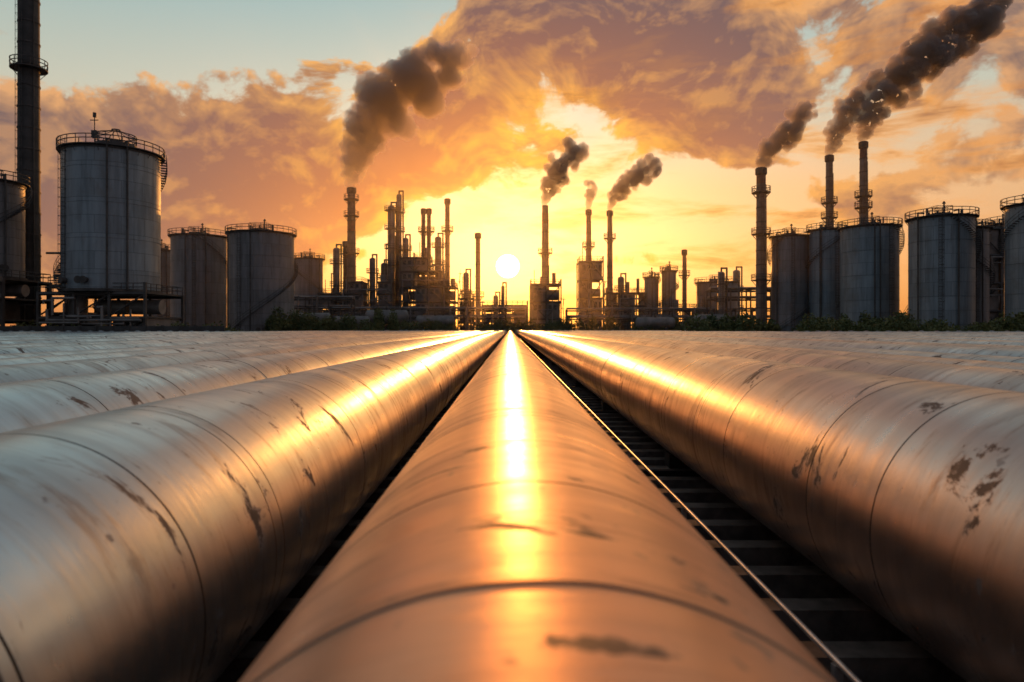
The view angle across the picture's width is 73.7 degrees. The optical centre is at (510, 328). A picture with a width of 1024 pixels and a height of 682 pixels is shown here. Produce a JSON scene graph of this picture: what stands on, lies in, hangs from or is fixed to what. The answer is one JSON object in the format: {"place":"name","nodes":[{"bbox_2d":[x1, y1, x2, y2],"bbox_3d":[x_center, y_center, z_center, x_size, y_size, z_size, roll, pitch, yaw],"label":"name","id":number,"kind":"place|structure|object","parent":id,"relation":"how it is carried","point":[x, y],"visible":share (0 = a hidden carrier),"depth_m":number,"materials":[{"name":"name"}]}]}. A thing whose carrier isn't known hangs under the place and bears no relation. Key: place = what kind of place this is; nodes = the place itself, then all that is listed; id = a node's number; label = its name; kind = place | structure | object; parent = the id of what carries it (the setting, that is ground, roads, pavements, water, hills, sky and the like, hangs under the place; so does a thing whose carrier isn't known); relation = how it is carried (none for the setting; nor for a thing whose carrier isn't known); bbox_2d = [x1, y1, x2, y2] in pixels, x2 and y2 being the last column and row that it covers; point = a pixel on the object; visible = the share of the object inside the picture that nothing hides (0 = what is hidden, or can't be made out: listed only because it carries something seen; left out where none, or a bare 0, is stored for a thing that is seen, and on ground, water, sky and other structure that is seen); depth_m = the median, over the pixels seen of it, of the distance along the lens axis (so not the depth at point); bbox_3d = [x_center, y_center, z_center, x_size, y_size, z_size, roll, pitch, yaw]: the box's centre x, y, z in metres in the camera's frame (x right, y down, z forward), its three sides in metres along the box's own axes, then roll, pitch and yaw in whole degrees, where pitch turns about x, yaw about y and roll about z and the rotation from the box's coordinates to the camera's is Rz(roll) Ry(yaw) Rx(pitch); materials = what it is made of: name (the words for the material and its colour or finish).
{"place":"outdoors","nodes":[
{"label":"outdoors","id":0,"kind":"place"},
{"bbox_2d":[299,308,331,324],"bbox_3d":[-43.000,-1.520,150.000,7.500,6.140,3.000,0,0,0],"label":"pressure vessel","id":1,"kind":"object","parent":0,"point":[320,315],"visible":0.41,"depth_m":149.22,"materials":[{"name":"metal"}]},
{"bbox_2d":[335,311,369,328],"bbox_3d":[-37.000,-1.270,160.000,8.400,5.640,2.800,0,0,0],"label":"pressure vessel","id":2,"kind":"object","parent":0,"point":[358,318],"visible":0.43,"depth_m":159.27,"materials":[{"name":"metal"}]},
{"bbox_2d":[490,291,500,328],"bbox_3d":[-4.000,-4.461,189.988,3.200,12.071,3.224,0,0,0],"label":"distillation column","id":3,"kind":"structure","parent":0,"point":[495,300],"depth_m":189.50,"materials":[{"name":"metal"}]},
{"bbox_2d":[499,282,506,327],"bbox_3d":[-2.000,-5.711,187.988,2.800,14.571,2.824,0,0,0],"label":"distillation column","id":4,"kind":"structure","parent":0,"point":[503,300],"depth_m":187.61,"materials":[{"name":"metal"}]},
{"bbox_2d":[0,0,1023,327],"label":"sky","id":5,"kind":"structure","parent":0,"point":[660,115],"materials":[{"name":"orange"}]},
{"bbox_2d":[693,310,728,325],"bbox_3d":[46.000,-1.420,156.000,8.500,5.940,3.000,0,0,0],"label":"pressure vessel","id":6,"kind":"object","parent":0,"point":[718,316],"visible":0.34,"depth_m":155.13,"materials":[{"name":"metal"}]},
{"bbox_2d":[714,267,728,313],"bbox_3d":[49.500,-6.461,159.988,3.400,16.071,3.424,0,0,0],"label":"distillation column","id":7,"kind":"structure","parent":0,"point":[720,298],"depth_m":159.43,"materials":[{"name":"metal"}]},
{"bbox_2d":[733,266,743,318],"bbox_3d":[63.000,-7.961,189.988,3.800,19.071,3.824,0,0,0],"label":"distillation column","id":8,"kind":"structure","parent":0,"point":[736,273],"depth_m":189.65,"materials":[{"name":"metal"}]},
{"label":"ground","id":9,"kind":"structure","parent":0,"visible":0},
{"bbox_2d":[0,276,4,325],"bbox_3d":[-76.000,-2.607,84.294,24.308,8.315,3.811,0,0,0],"label":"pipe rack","id":10,"kind":"object","parent":9,"relation":"on","point":[2,298],"visible":0.9,"depth_m":85.88,"materials":[{"name":"metal"}]},
{"bbox_2d":[0,269,51,325],"bbox_3d":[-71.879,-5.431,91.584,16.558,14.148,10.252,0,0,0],"label":"tank support platform","id":11,"kind":"structure","parent":9,"relation":"on","point":[19,287],"depth_m":93.65,"materials":[{"name":"metal"}]},
{"bbox_2d":[0,169,32,279],"bbox_3d":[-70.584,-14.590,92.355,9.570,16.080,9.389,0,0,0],"label":"storage tank","id":12,"kind":"object","parent":11,"relation":"on","point":[14,203],"visible":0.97,"depth_m":91.53,"materials":[{"name":"metal"}]},
{"bbox_2d":[9,0,47,325],"bbox_3d":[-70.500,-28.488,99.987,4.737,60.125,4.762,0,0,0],"label":"chimney stack","id":13,"kind":"object","parent":9,"relation":"on","point":[28,68],"visible":0.74,"depth_m":98.97,"materials":[{"name":"metal"}]},
{"bbox_2d":[46,252,105,325],"bbox_3d":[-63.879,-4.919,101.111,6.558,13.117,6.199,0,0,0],"label":"refinery unit","id":14,"kind":"object","parent":9,"relation":"on","point":[66,309],"visible":0.06,"depth_m":99.00,"materials":[{"name":"metal"}]},
{"bbox_2d":[36,282,183,325],"bbox_3d":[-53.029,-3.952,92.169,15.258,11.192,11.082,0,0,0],"label":"tank support platform","id":15,"kind":"structure","parent":9,"relation":"on","point":[78,306],"depth_m":87.50,"materials":[{"name":"metal"}]},
{"bbox_2d":[53,112,166,292],"bbox_3d":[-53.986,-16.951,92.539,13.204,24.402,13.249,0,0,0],"label":"storage tank","id":16,"kind":"object","parent":15,"relation":"on","point":[110,212],"visible":0.96,"depth_m":87.57,"materials":[{"name":"metal"}]},
{"bbox_2d":[0,325,224,331],"bbox_3d":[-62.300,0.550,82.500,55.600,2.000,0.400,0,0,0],"label":"perimeter wall","id":17,"kind":"structure","parent":9,"relation":"on","point":[211,328],"depth_m":82.38,"materials":[{"name":"grey concrete"}]},
{"bbox_2d":[147,239,169,316],"bbox_3d":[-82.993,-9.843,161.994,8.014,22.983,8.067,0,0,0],"label":"storage tank","id":18,"kind":"object","parent":9,"relation":"on","point":[165,265],"visible":0.18,"depth_m":159.65,"materials":[{"name":"metal"}]},
{"bbox_2d":[167,223,226,326],"bbox_3d":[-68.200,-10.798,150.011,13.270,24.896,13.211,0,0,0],"label":"storage tank","id":19,"kind":"object","parent":9,"relation":"on","point":[198,266],"visible":0.75,"depth_m":144.96,"materials":[{"name":"metal"}]},
{"bbox_2d":[225,219,297,330],"bbox_3d":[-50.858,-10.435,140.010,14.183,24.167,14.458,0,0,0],"label":"storage tank","id":20,"kind":"object","parent":9,"relation":"on","point":[261,270],"visible":0.94,"depth_m":134.39,"materials":[{"name":"metal"}]},
{"bbox_2d":[294,249,324,314],"bbox_3d":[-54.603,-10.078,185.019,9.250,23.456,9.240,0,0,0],"label":"storage tank","id":21,"kind":"object","parent":9,"relation":"on","point":[308,281],"visible":0.55,"depth_m":181.61,"materials":[{"name":"metal"}]},
{"bbox_2d":[294,295,354,319],"bbox_3d":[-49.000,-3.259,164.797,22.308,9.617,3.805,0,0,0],"label":"pipe rack","id":22,"kind":"object","parent":9,"relation":"on","point":[331,306],"visible":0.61,"depth_m":163.50,"materials":[{"name":"metal"}]},
{"bbox_2d":[330,244,342,314],"bbox_3d":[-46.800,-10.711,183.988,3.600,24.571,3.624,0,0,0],"label":"distillation column","id":23,"kind":"structure","parent":9,"relation":"on","point":[337,261],"depth_m":183.23,"materials":[{"name":"metal"}]},
{"bbox_2d":[342,241,346,314],"bbox_3d":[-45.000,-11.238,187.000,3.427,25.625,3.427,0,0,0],"label":"chimney stack","id":24,"kind":"object","parent":9,"relation":"on","point":[344,246],"visible":0.34,"depth_m":186.30,"materials":[{"name":"metal"}]},
{"bbox_2d":[343,187,359,314],"bbox_3d":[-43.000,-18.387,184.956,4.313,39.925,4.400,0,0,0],"label":"chimney stack","id":25,"kind":"object","parent":9,"relation":"on","point":[351,219],"visible":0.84,"depth_m":183.99,"materials":[{"name":"metal"}]},
{"bbox_2d":[318,275,398,329],"bbox_3d":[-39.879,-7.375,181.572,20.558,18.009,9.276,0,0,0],"label":"refinery unit","id":26,"kind":"object","parent":9,"relation":"on","point":[357,290],"visible":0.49,"depth_m":178.30,"materials":[{"name":"metal"}]},
{"bbox_2d":[366,254,378,309],"bbox_3d":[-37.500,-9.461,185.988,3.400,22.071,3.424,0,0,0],"label":"distillation column","id":27,"kind":"structure","parent":9,"relation":"on","point":[373,270],"depth_m":185.31,"materials":[{"name":"metal"}]},
{"bbox_2d":[365,305,408,323],"bbox_3d":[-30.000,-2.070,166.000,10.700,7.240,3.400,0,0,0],"label":"pressure vessel","id":28,"kind":"object","parent":9,"relation":"on","point":[402,315],"visible":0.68,"depth_m":164.66,"materials":[{"name":"metal"}]},
{"bbox_2d":[384,202,397,309],"bbox_3d":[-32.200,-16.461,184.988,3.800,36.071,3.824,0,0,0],"label":"distillation column","id":29,"kind":"structure","parent":9,"relation":"on","point":[391,229],"depth_m":184.12,"materials":[{"name":"metal"}]},
{"bbox_2d":[395,190,404,309],"bbox_3d":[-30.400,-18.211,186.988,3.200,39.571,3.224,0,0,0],"label":"distillation column","id":30,"kind":"structure","parent":9,"relation":"on","point":[400,215],"depth_m":186.33,"materials":[{"name":"metal"}]},
{"bbox_2d":[399,234,411,314],"bbox_3d":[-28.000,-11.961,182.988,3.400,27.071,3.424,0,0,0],"label":"distillation column","id":31,"kind":"structure","parent":9,"relation":"on","point":[407,248],"depth_m":182.44,"materials":[{"name":"metal"}]},
{"bbox_2d":[318,306,526,329],"bbox_3d":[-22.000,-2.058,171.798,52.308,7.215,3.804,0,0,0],"label":"pipe rack","id":32,"kind":"object","parent":9,"relation":"on","point":[457,310],"visible":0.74,"depth_m":170.57,"materials":[{"name":"metal"}]},
{"bbox_2d":[418,208,428,275],"bbox_3d":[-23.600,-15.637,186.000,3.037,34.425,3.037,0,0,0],"label":"chimney stack","id":33,"kind":"object","parent":9,"relation":"on","point":[422,227],"visible":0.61,"depth_m":185.25,"materials":[{"name":"metal"}]},
{"bbox_2d":[424,208,434,285],"bbox_3d":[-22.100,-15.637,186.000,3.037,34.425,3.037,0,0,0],"label":"chimney stack","id":34,"kind":"object","parent":9,"relation":"on","point":[429,233],"visible":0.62,"depth_m":185.52,"materials":[{"name":"metal"}]},
{"bbox_2d":[399,242,461,328],"bbox_3d":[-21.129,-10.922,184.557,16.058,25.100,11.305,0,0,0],"label":"refinery unit","id":35,"kind":"object","parent":9,"relation":"on","point":[423,292],"visible":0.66,"depth_m":180.27,"materials":[{"name":"metal"}]},
{"bbox_2d":[416,311,454,327],"bbox_3d":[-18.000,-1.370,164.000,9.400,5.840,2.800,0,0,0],"label":"pressure vessel","id":36,"kind":"object","parent":9,"relation":"on","point":[443,319],"visible":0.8,"depth_m":162.94,"materials":[{"name":"metal"}]},
{"bbox_2d":[431,233,444,306],"bbox_3d":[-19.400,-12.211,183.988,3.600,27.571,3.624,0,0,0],"label":"distillation column","id":37,"kind":"structure","parent":9,"relation":"on","point":[438,246],"depth_m":183.22,"materials":[{"name":"metal"}]},
{"bbox_2d":[441,198,452,314],"bbox_3d":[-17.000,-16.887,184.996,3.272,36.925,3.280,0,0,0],"label":"chimney stack","id":38,"kind":"object","parent":9,"relation":"on","point":[447,225],"visible":0.79,"depth_m":184.42,"materials":[{"name":"metal"}]},
{"bbox_2d":[460,268,471,329],"bbox_3d":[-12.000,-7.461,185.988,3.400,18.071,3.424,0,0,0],"label":"distillation column","id":39,"kind":"structure","parent":9,"relation":"on","point":[465,289],"depth_m":185.32,"materials":[{"name":"metal"}]},
{"bbox_2d":[458,276,491,329],"bbox_3d":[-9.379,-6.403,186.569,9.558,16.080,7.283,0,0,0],"label":"refinery unit","id":40,"kind":"object","parent":9,"relation":"on","point":[470,321],"visible":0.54,"depth_m":183.97,"materials":[{"name":"metal"}]},
{"bbox_2d":[472,233,483,329],"bbox_3d":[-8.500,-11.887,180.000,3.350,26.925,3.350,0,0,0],"label":"chimney stack","id":41,"kind":"object","parent":9,"relation":"on","point":[477,293],"visible":0.87,"depth_m":179.40,"materials":[{"name":"metal"}]},
{"bbox_2d":[481,300,527,332],"bbox_3d":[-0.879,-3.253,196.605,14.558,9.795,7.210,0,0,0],"label":"refinery unit","id":42,"kind":"object","parent":9,"relation":"on","point":[512,313],"visible":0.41,"depth_m":194.00,"materials":[{"name":"metal"}]},
{"bbox_2d":[10,317,1023,331],"bbox_3d":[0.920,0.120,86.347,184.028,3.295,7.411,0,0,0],"label":"grass verge","id":43,"kind":"object","parent":9,"relation":"on","point":[820,326],"depth_m":85.84,"materials":[{"name":"green plant"}]},
{"bbox_2d":[538,205,551,300],"bbox_3d":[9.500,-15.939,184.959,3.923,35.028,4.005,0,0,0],"label":"chimney stack","id":44,"kind":"object","parent":9,"relation":"on","point":[545,253],"visible":0.69,"depth_m":184.19,"materials":[{"name":"metal"}]},
{"bbox_2d":[529,270,564,327],"bbox_3d":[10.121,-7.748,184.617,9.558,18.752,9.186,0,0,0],"label":"refinery unit","id":45,"kind":"object","parent":9,"relation":"on","point":[542,309],"visible":0.79,"depth_m":181.30,"materials":[{"name":"metal"}]},
{"bbox_2d":[582,209,594,301],"bbox_3d":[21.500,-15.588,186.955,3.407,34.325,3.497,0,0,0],"label":"chimney stack","id":46,"kind":"object","parent":9,"relation":"on","point":[587,244],"visible":0.55,"depth_m":186.32,"materials":[{"name":"metal"}]},
{"bbox_2d":[215,340,965,681],"bbox_3d":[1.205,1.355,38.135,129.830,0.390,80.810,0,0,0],"label":"sleeper rack","id":47,"kind":"object","parent":9,"relation":"on","point":[861,640],"visible":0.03,"depth_m":3.58,"materials":[{"name":"metal"}]},
{"bbox_2d":[0,330,352,333],"bbox_3d":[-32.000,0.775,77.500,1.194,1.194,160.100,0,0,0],"label":"pipeline","id":48,"kind":"object","parent":47,"relation":"on","point":[126,332],"visible":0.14,"depth_m":56.23,"materials":[{"name":"metal"}]},
{"bbox_2d":[0,330,359,334],"bbox_3d":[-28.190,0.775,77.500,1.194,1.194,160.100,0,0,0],"label":"pipeline","id":49,"kind":"object","parent":47,"relation":"on","point":[152,332],"visible":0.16,"depth_m":48.60,"materials":[{"name":"metal"}]},
{"bbox_2d":[0,330,400,335],"bbox_3d":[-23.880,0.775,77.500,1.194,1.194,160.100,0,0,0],"label":"pipeline","id":50,"kind":"object","parent":47,"relation":"on","point":[153,333],"visible":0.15,"depth_m":43.89,"materials":[{"name":"metal"}]},
{"bbox_2d":[0,330,420,337],"bbox_3d":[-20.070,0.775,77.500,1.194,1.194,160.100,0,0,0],"label":"pipeline","id":51,"kind":"object","parent":47,"relation":"on","point":[168,334],"visible":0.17,"depth_m":37.64,"materials":[{"name":"metal"}]},
{"bbox_2d":[0,330,441,339],"bbox_3d":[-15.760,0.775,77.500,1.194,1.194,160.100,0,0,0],"label":"pipeline","id":52,"kind":"object","parent":47,"relation":"on","point":[25,338],"visible":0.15,"depth_m":29.57,"materials":[{"name":"metal"}]},
{"bbox_2d":[0,330,444,340],"bbox_3d":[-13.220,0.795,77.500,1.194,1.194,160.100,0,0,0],"label":"pipeline","id":53,"kind":"object","parent":47,"relation":"on","point":[174,336],"visible":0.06,"depth_m":24.13,"materials":[{"name":"metal"}]},
{"bbox_2d":[0,330,459,343],"bbox_3d":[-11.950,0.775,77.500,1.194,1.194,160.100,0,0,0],"label":"pipeline","id":54,"kind":"object","parent":47,"relation":"on","point":[67,340],"visible":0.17,"depth_m":22.26,"materials":[{"name":"metal"}]},
{"bbox_2d":[0,330,462,344],"bbox_3d":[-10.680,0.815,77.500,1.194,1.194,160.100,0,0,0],"label":"pipeline","id":55,"kind":"object","parent":47,"relation":"on","point":[168,339],"visible":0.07,"depth_m":20.08,"materials":[{"name":"metal"}]},
{"bbox_2d":[0,330,468,346],"bbox_3d":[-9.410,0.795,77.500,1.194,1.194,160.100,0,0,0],"label":"pipeline","id":56,"kind":"object","parent":47,"relation":"on","point":[23,345],"visible":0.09,"depth_m":17.65,"materials":[{"name":"metal"}]},
{"bbox_2d":[0,330,478,353],"bbox_3d":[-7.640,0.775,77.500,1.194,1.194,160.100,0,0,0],"label":"pipeline","id":57,"kind":"object","parent":47,"relation":"on","point":[24,349],"visible":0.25,"depth_m":14.08,"materials":[{"name":"metal"}]},
{"bbox_2d":[0,330,483,357],"bbox_3d":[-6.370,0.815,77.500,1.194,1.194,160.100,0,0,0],"label":"pipeline","id":58,"kind":"object","parent":47,"relation":"on","point":[15,355],"visible":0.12,"depth_m":11.80,"materials":[{"name":"metal"}]},
{"bbox_2d":[0,330,488,364],"bbox_3d":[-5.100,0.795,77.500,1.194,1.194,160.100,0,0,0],"label":"pipeline","id":59,"kind":"object","parent":47,"relation":"on","point":[27,360],"visible":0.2,"depth_m":9.38,"materials":[{"name":"metal"}]},
{"bbox_2d":[0,330,494,382],"bbox_3d":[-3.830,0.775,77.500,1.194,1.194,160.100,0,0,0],"label":"pipeline","id":60,"kind":"object","parent":47,"relation":"on","point":[22,372],"visible":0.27,"depth_m":6.88,"materials":[{"name":"metal"}]},
{"bbox_2d":[0,330,500,432],"bbox_3d":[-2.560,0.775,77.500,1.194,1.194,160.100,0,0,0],"label":"pipeline","id":61,"kind":"object","parent":47,"relation":"on","point":[27,403],"visible":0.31,"depth_m":4.38,"materials":[{"name":"metal"}]},
{"bbox_2d":[0,330,506,681],"bbox_3d":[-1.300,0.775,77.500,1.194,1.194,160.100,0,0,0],"label":"pipeline","id":62,"kind":"object","parent":47,"relation":"on","point":[189,538],"visible":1,"depth_m":1.93,"materials":[{"name":"metal"}]},
{"bbox_2d":[239,330,835,681],"bbox_3d":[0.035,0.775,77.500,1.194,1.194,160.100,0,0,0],"label":"pipeline","id":63,"kind":"object","parent":47,"relation":"on","point":[524,520],"visible":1,"depth_m":0.84,"materials":[{"name":"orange metal"}]},
{"bbox_2d":[519,338,861,681],"bbox_3d":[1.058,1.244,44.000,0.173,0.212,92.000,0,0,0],"label":"conduit rail","id":64,"kind":"object","parent":47,"relation":"attached to","point":[839,667],"visible":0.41,"depth_m":3.04,"materials":[{"name":"metal"}]},
{"bbox_2d":[515,330,1023,681],"bbox_3d":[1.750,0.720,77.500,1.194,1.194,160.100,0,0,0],"label":"pipeline","id":65,"kind":"object","parent":47,"relation":"on","point":[898,502],"visible":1,"depth_m":2.54,"materials":[{"name":"metal"}]},
{"bbox_2d":[522,330,1023,391],"bbox_3d":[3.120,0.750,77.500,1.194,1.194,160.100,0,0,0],"label":"pipeline","id":66,"kind":"object","parent":47,"relation":"on","point":[998,378],"visible":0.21,"depth_m":5.50,"materials":[{"name":"metal"}]},
{"bbox_2d":[529,330,1023,369],"bbox_3d":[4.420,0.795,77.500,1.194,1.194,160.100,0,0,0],"label":"pipeline","id":67,"kind":"object","parent":47,"relation":"on","point":[1006,365],"visible":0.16,"depth_m":8.08,"materials":[{"name":"metal"}]},
{"bbox_2d":[533,330,1023,362],"bbox_3d":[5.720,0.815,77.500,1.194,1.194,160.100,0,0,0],"label":"pipeline","id":68,"kind":"object","parent":47,"relation":"on","point":[966,356],"visible":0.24,"depth_m":10.48,"materials":[{"name":"metal"}]},
{"bbox_2d":[539,330,1023,356],"bbox_3d":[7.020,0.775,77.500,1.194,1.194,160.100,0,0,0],"label":"pipeline","id":69,"kind":"object","parent":47,"relation":"on","point":[976,350],"visible":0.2,"depth_m":12.82,"materials":[{"name":"metal"}]},
{"bbox_2d":[548,330,1023,348],"bbox_3d":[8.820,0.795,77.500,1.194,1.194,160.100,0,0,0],"label":"pipeline","id":70,"kind":"object","parent":47,"relation":"on","point":[967,345],"visible":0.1,"depth_m":16.34,"materials":[{"name":"metal"}]},
{"bbox_2d":[572,330,1005,340],"bbox_3d":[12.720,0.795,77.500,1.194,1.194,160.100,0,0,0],"label":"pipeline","id":71,"kind":"object","parent":47,"relation":"on","point":[863,337],"visible":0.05,"depth_m":24.02,"materials":[{"name":"metal"}]},
{"bbox_2d":[555,330,1023,345],"bbox_3d":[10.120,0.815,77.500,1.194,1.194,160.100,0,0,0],"label":"pipeline","id":72,"kind":"object","parent":47,"relation":"on","point":[854,340],"visible":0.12,"depth_m":18.93,"materials":[{"name":"metal"}]},
{"bbox_2d":[558,330,1023,344],"bbox_3d":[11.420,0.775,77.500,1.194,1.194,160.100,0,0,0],"label":"pipeline","id":73,"kind":"object","parent":47,"relation":"on","point":[947,341],"visible":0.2,"depth_m":21.04,"materials":[{"name":"metal"}]},
{"bbox_2d":[574,330,1021,340],"bbox_3d":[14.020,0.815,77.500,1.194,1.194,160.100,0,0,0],"label":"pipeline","id":74,"kind":"object","parent":47,"relation":"on","point":[876,337],"visible":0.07,"depth_m":25.66,"materials":[{"name":"metal"}]},
{"bbox_2d":[593,330,1002,337],"bbox_3d":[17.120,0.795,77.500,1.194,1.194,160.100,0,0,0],"label":"pipeline","id":75,"kind":"object","parent":47,"relation":"on","point":[872,335],"visible":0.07,"depth_m":31.75,"materials":[{"name":"metal"}]},
{"bbox_2d":[577,330,1023,340],"bbox_3d":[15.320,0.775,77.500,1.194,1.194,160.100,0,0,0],"label":"pipeline","id":76,"kind":"object","parent":47,"relation":"on","point":[982,338],"visible":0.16,"depth_m":28.70,"materials":[{"name":"metal"}]},
{"bbox_2d":[597,330,1023,337],"bbox_3d":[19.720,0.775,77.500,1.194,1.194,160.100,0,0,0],"label":"pipeline","id":77,"kind":"object","parent":47,"relation":"on","point":[856,334],"visible":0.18,"depth_m":36.46,"materials":[{"name":"metal"}]},
{"bbox_2d":[617,330,1023,335],"bbox_3d":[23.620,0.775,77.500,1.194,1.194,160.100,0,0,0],"label":"pipeline","id":78,"kind":"object","parent":47,"relation":"on","point":[858,333],"visible":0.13,"depth_m":44.04,"materials":[{"name":"metal"}]},
{"bbox_2d":[639,330,1023,334],"bbox_3d":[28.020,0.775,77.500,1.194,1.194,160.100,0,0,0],"label":"pipeline","id":79,"kind":"object","parent":47,"relation":"on","point":[862,332],"visible":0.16,"depth_m":54.10,"materials":[{"name":"metal"}]},
{"bbox_2d":[662,330,1023,333],"bbox_3d":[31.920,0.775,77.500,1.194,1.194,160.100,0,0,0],"label":"pipeline","id":80,"kind":"object","parent":47,"relation":"on","point":[877,332],"visible":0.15,"depth_m":56.85,"materials":[{"name":"metal"}]},
{"bbox_2d":[576,243,606,329],"bbox_3d":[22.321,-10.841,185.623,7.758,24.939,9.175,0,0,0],"label":"boiler house","id":81,"kind":"structure","parent":9,"relation":"on","point":[583,293],"depth_m":182.30,"materials":[{"name":"metal"}]},
{"bbox_2d":[604,210,615,314],"bbox_3d":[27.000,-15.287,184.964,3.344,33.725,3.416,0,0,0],"label":"chimney stack","id":82,"kind":"object","parent":9,"relation":"on","point":[609,234],"visible":0.88,"depth_m":184.32,"materials":[{"name":"metal"}]},
{"bbox_2d":[614,273,626,329],"bbox_3d":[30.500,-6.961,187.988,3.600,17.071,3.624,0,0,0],"label":"distillation column","id":83,"kind":"structure","parent":9,"relation":"on","point":[620,282],"depth_m":187.34,"materials":[{"name":"metal"}]},
{"bbox_2d":[604,279,646,329],"bbox_3d":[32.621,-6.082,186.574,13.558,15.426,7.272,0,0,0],"label":"refinery unit","id":84,"kind":"object","parent":9,"relation":"on","point":[627,299],"visible":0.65,"depth_m":184.27,"materials":[{"name":"metal"}]},
{"bbox_2d":[264,306,1023,335],"bbox_3d":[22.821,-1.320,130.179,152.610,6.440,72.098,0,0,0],"label":"shrubbery","id":85,"kind":"object","parent":9,"relation":"on","point":[292,322],"visible":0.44,"depth_m":128.36,"materials":[{"name":"green plant"}]},
{"bbox_2d":[641,267,660,314],"bbox_3d":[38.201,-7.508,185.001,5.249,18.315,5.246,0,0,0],"label":"storage tank","id":86,"kind":"object","parent":9,"relation":"on","point":[651,289],"visible":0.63,"depth_m":183.41,"materials":[{"name":"metal"}]},
{"bbox_2d":[635,313,674,329],"bbox_3d":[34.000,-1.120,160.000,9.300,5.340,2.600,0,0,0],"label":"pressure vessel","id":87,"kind":"object","parent":9,"relation":"on","point":[657,321],"visible":0.99,"depth_m":158.95,"materials":[{"name":"metal"}]},
{"bbox_2d":[565,307,769,329],"bbox_3d":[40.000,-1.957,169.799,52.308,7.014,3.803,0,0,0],"label":"pipe rack","id":88,"kind":"object","parent":9,"relation":"on","point":[629,316],"visible":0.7,"depth_m":168.53,"materials":[{"name":"metal"}]},
{"bbox_2d":[659,261,678,313],"bbox_3d":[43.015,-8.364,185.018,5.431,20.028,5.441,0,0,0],"label":"storage tank","id":89,"kind":"object","parent":9,"relation":"on","point":[668,275],"visible":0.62,"depth_m":183.39,"materials":[{"name":"metal"}]},
{"bbox_2d":[679,249,689,307],"bbox_3d":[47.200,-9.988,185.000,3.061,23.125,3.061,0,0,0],"label":"chimney stack","id":90,"kind":"object","parent":9,"relation":"on","point":[684,275],"visible":0.81,"depth_m":184.52,"materials":[{"name":"metal"}]},
{"bbox_2d":[659,289,709,330],"bbox_3d":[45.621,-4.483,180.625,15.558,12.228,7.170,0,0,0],"label":"refinery unit","id":91,"kind":"object","parent":9,"relation":"on","point":[700,302],"visible":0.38,"depth_m":180.20,"materials":[{"name":"metal"}]},
{"bbox_2d":[694,271,739,320],"bbox_3d":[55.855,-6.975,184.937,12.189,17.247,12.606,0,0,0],"label":"refinery unit","id":92,"kind":"object","parent":9,"relation":"on","point":[702,287],"visible":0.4,"depth_m":181.17,"materials":[{"name":"metal"}]},
{"bbox_2d":[706,287,770,324],"bbox_3d":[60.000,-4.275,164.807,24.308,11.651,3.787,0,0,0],"label":"pipe rack","id":93,"kind":"object","parent":9,"relation":"on","point":[738,298],"visible":0.33,"depth_m":163.47,"materials":[{"name":"metal"}]},
{"bbox_2d":[751,167,770,330],"bbox_3d":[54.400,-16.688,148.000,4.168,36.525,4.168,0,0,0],"label":"chimney stack","id":94,"kind":"object","parent":9,"relation":"on","point":[761,192],"visible":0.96,"depth_m":147.11,"materials":[{"name":"metal"}]},
{"bbox_2d":[767,224,810,330],"bbox_3d":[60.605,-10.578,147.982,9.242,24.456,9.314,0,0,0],"label":"storage tank","id":95,"kind":"object","parent":9,"relation":"on","point":[789,256],"visible":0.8,"depth_m":144.77,"materials":[{"name":"metal"}]},
{"bbox_2d":[805,217,846,327],"bbox_3d":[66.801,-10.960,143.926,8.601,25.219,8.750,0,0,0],"label":"storage tank","id":96,"kind":"object","parent":9,"relation":"on","point":[824,267],"visible":0.62,"depth_m":141.00,"materials":[{"name":"metal"}]},
{"bbox_2d":[821,154,837,225],"bbox_3d":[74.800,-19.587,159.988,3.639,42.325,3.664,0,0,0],"label":"chimney stack","id":97,"kind":"object","parent":9,"relation":"on","point":[829,203],"visible":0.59,"depth_m":159.29,"materials":[{"name":"metal"}]},
{"bbox_2d":[854,141,872,223],"bbox_3d":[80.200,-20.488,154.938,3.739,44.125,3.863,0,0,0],"label":"chimney stack","id":98,"kind":"object","parent":9,"relation":"on","point":[863,200],"visible":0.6,"depth_m":154.28,"materials":[{"name":"metal"}]},
{"bbox_2d":[836,212,904,324],"bbox_3d":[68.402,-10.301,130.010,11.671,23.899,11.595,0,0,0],"label":"storage tank","id":99,"kind":"object","parent":9,"relation":"on","point":[870,253],"visible":0.78,"depth_m":125.89,"materials":[{"name":"metal"}]},
{"bbox_2d":[903,201,981,331],"bbox_3d":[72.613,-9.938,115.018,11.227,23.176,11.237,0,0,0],"label":"storage tank","id":100,"kind":"object","parent":9,"relation":"on","point":[942,251],"visible":0.85,"depth_m":111.06,"materials":[{"name":"metal"}]},
{"bbox_2d":[976,219,994,324],"bbox_3d":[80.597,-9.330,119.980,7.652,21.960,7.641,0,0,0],"label":"storage tank","id":101,"kind":"object","parent":9,"relation":"on","point":[983,275],"visible":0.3,"depth_m":117.04,"materials":[{"name":"metal"}]},
{"bbox_2d":[976,220,1003,323],"bbox_3d":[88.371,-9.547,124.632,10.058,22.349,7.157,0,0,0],"label":"refinery unit","id":102,"kind":"object","parent":9,"relation":"on","point":[996,295],"visible":0.29,"depth_m":122.30,"materials":[{"name":"metal"}]},
{"bbox_2d":[981,214,1003,309],"bbox_3d":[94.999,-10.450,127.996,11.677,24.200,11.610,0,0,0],"label":"storage tank","id":103,"kind":"object","parent":9,"relation":"on","point":[999,225],"visible":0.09,"depth_m":125.94,"materials":[{"name":"metal"}]},
{"bbox_2d":[998,194,1023,319],"bbox_3d":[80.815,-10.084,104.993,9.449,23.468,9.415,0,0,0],"label":"storage tank","id":104,"kind":"object","parent":9,"relation":"on","point":[1012,240],"visible":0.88,"depth_m":104.37,"materials":[{"name":"metal"}]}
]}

